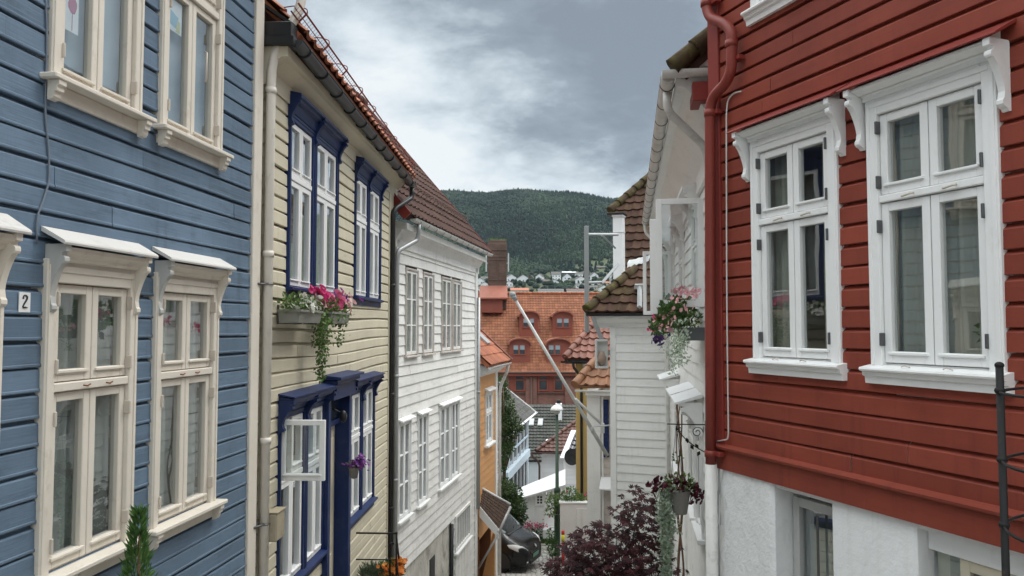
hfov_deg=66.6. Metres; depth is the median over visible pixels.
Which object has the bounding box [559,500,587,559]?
garden wall
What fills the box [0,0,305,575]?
timber house
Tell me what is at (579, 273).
house
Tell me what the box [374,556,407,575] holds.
potted plant
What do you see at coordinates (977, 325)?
potted plant
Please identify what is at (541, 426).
house
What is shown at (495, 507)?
timber house
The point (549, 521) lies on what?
door
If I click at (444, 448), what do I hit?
window
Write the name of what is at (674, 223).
window
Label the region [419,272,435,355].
window
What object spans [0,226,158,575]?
window
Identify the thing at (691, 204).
window
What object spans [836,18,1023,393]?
window
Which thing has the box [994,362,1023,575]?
plant support
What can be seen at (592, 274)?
house
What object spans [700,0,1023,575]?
timber house
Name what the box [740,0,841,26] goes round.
window
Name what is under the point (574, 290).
house
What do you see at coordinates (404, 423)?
window
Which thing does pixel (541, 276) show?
house
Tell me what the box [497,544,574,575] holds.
street
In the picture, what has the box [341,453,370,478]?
hanging pot
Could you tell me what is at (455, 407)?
window
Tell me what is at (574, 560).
japanese maple
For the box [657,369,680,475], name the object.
window
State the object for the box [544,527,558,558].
hollyhock
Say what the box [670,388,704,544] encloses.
window
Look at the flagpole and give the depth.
19.17 m
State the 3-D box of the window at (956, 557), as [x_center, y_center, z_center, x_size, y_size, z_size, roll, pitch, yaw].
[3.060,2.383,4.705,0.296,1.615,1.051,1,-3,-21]
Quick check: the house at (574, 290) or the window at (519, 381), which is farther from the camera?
the house at (574, 290)
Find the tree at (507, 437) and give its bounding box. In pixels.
[498,375,524,482]
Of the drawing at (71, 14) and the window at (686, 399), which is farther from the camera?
the window at (686, 399)
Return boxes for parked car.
[501,513,541,572]
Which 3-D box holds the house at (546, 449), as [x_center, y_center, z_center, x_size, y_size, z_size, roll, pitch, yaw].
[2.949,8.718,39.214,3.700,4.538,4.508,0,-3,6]
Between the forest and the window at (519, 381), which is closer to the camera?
the window at (519, 381)
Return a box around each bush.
[501,476,528,526]
[543,486,586,527]
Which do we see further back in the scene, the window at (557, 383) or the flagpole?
the window at (557, 383)
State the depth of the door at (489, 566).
22.92 m
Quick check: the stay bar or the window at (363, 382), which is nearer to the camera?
the window at (363, 382)
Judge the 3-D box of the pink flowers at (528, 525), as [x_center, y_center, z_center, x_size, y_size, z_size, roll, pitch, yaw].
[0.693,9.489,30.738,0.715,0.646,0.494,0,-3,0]
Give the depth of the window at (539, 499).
31.13 m
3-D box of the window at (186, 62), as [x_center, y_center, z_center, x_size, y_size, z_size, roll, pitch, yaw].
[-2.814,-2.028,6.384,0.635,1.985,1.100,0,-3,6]
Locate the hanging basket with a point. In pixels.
(677, 502)
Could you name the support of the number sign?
attached to the timber house at (129, 359)
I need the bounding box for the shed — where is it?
[518,469,565,538]
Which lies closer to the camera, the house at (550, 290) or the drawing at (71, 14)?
the drawing at (71, 14)
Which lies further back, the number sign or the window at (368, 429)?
the window at (368, 429)
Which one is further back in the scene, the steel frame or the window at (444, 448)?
the steel frame
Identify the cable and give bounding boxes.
[35,0,49,243]
[717,91,741,441]
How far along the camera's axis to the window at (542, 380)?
57.58 m
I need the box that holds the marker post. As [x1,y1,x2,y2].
[561,530,564,565]
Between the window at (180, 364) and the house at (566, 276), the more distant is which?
the house at (566, 276)
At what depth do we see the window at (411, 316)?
15.65 m
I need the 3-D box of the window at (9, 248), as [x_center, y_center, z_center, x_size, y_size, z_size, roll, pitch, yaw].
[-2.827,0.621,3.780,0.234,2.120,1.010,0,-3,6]
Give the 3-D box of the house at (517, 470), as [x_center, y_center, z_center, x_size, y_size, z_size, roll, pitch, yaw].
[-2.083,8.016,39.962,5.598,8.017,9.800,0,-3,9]
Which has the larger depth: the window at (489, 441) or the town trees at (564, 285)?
the town trees at (564, 285)
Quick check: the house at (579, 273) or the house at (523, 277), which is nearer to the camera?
the house at (523, 277)
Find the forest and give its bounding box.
[396,187,617,285]
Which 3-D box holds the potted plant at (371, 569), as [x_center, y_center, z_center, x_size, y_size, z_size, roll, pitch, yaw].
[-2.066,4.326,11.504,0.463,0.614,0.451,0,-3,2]
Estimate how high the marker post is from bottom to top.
1.274 m
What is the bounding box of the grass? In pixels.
[539,536,553,543]
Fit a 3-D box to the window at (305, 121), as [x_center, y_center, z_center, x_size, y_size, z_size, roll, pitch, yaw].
[-2.698,-0.993,8.901,0.878,2.260,0.995,0,-3,2]
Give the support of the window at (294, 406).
in the timber house at (334, 221)
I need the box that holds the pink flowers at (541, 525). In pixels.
[531,519,547,535]
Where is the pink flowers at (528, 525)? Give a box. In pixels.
[524,521,538,531]
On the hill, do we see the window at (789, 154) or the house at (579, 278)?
the house at (579, 278)
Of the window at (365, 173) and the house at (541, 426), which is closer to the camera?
the window at (365, 173)
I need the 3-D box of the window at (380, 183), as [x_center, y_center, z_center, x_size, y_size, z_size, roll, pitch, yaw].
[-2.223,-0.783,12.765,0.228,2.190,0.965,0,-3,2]
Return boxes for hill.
[481,213,611,291]
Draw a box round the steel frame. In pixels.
[584,226,618,368]
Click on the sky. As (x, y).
(482, 95)
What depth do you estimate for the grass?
30.16 m
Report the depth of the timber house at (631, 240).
24.08 m
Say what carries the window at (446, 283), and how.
in the timber house at (436, 489)
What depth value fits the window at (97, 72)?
5.17 m
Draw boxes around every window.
[0,213,31,419]
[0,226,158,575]
[4,0,156,138]
[139,246,236,550]
[142,0,233,171]
[274,91,326,298]
[275,387,325,575]
[305,383,338,575]
[314,117,348,301]
[338,156,377,305]
[351,374,372,528]
[362,371,384,516]
[368,170,388,307]
[398,408,432,509]
[398,414,415,525]
[399,267,420,357]
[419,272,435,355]
[432,399,454,491]
[437,276,453,352]
[441,396,462,481]
[452,279,463,351]
[454,501,472,555]
[484,386,496,447]
[514,376,524,390]
[535,494,543,505]
[538,376,547,390]
[553,376,563,390]
[643,232,678,314]
[650,183,704,317]
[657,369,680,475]
[666,382,694,521]
[667,213,690,297]
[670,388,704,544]
[726,82,868,380]
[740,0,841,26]
[793,495,833,575]
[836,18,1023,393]
[928,531,1023,575]
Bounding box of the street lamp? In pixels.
[550,405,562,555]
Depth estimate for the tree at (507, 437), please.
31.13 m
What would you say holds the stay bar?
attached to the flagpole
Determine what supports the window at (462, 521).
in the timber house at (436, 489)
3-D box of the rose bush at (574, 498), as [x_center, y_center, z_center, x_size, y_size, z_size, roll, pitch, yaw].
[1.974,8.321,27.509,1.797,2.695,0.692,0,-3,0]
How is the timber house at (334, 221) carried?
on the ground
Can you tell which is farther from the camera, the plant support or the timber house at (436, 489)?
the timber house at (436, 489)
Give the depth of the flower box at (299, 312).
8.60 m
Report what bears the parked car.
on the street
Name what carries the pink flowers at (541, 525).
on the grass
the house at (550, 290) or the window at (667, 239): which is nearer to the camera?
the window at (667, 239)
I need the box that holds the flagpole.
[509,292,609,456]
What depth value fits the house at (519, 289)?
824.44 m
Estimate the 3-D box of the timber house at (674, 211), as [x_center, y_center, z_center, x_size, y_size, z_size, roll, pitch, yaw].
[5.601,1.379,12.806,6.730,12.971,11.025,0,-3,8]
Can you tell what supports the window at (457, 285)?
in the timber house at (436, 489)
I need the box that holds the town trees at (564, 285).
[478,265,609,291]
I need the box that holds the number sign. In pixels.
[18,292,30,312]
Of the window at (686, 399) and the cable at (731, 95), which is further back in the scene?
the window at (686, 399)
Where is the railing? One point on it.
(396, 553)
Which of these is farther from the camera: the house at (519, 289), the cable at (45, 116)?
the house at (519, 289)
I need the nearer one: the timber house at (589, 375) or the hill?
the timber house at (589, 375)
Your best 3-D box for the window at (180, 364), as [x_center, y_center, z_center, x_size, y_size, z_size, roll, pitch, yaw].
[-2.890,0.828,6.248,0.884,2.225,1.100,0,-3,6]
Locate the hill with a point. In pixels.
(605, 260)
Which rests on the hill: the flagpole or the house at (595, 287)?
the house at (595, 287)
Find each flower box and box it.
[277,284,339,383]
[316,287,363,347]
[647,284,704,375]
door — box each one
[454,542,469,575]
[483,533,494,575]
[544,495,553,525]
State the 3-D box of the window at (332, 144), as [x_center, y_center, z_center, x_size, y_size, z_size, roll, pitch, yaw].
[-2.334,-0.942,9.915,0.228,2.260,1.111,0,-3,2]
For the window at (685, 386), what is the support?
in the timber house at (674, 211)
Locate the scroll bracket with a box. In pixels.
[667,423,704,455]
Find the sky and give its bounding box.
[276,0,706,197]
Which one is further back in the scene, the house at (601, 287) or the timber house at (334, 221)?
the house at (601, 287)
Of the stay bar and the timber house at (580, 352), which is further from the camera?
the timber house at (580, 352)
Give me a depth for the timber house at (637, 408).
19.17 m
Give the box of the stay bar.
[574,398,604,432]
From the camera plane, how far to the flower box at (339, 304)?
9.56 m
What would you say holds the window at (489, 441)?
in the timber house at (495, 507)
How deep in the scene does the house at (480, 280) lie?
901.79 m
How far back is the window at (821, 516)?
6.40 m
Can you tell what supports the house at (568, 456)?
on the ground
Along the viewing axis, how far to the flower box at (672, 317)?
9.90 m
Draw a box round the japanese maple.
[536,484,689,575]
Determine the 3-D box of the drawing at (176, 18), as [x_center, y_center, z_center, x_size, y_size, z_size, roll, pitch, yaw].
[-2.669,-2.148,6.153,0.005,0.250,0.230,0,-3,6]
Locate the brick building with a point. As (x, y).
(556, 319)
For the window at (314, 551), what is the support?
in the timber house at (334, 221)
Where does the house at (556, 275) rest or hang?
on the hill
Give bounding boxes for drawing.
[65,0,78,35]
[170,0,181,36]
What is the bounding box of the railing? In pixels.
[356,532,399,575]
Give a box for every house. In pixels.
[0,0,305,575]
[255,0,416,575]
[349,85,492,575]
[477,328,511,575]
[478,278,484,284]
[498,382,537,492]
[507,274,516,280]
[510,288,528,291]
[517,274,527,281]
[528,400,575,483]
[531,419,575,479]
[535,274,543,278]
[537,289,563,291]
[551,272,560,279]
[560,430,575,497]
[561,321,609,499]
[562,273,570,281]
[566,289,583,291]
[571,357,652,575]
[574,276,583,283]
[575,272,583,276]
[582,255,672,575]
[589,272,598,279]
[589,285,597,289]
[598,285,605,291]
[606,173,666,448]
[642,27,1017,575]
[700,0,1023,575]
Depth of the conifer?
4.91 m
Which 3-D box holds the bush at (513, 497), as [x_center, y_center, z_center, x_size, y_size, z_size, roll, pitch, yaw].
[-0.113,8.555,29.775,1.380,2.722,1.639,1,-3,-17]
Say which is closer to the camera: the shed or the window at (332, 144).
the window at (332, 144)
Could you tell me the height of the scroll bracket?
0.461 m
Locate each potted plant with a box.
[356,558,386,575]
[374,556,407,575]
[973,323,979,342]
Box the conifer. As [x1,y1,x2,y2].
[117,502,158,575]
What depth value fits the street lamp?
28.13 m
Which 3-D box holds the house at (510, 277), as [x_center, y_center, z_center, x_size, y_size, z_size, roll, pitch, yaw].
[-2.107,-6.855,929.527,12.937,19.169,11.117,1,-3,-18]
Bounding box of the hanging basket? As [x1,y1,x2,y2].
[645,425,704,575]
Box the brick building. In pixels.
[478,238,598,404]
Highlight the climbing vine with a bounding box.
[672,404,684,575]
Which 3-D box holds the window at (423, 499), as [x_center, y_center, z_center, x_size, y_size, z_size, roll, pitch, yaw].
[-2.181,3.557,16.419,0.830,1.990,0.866,0,-3,9]

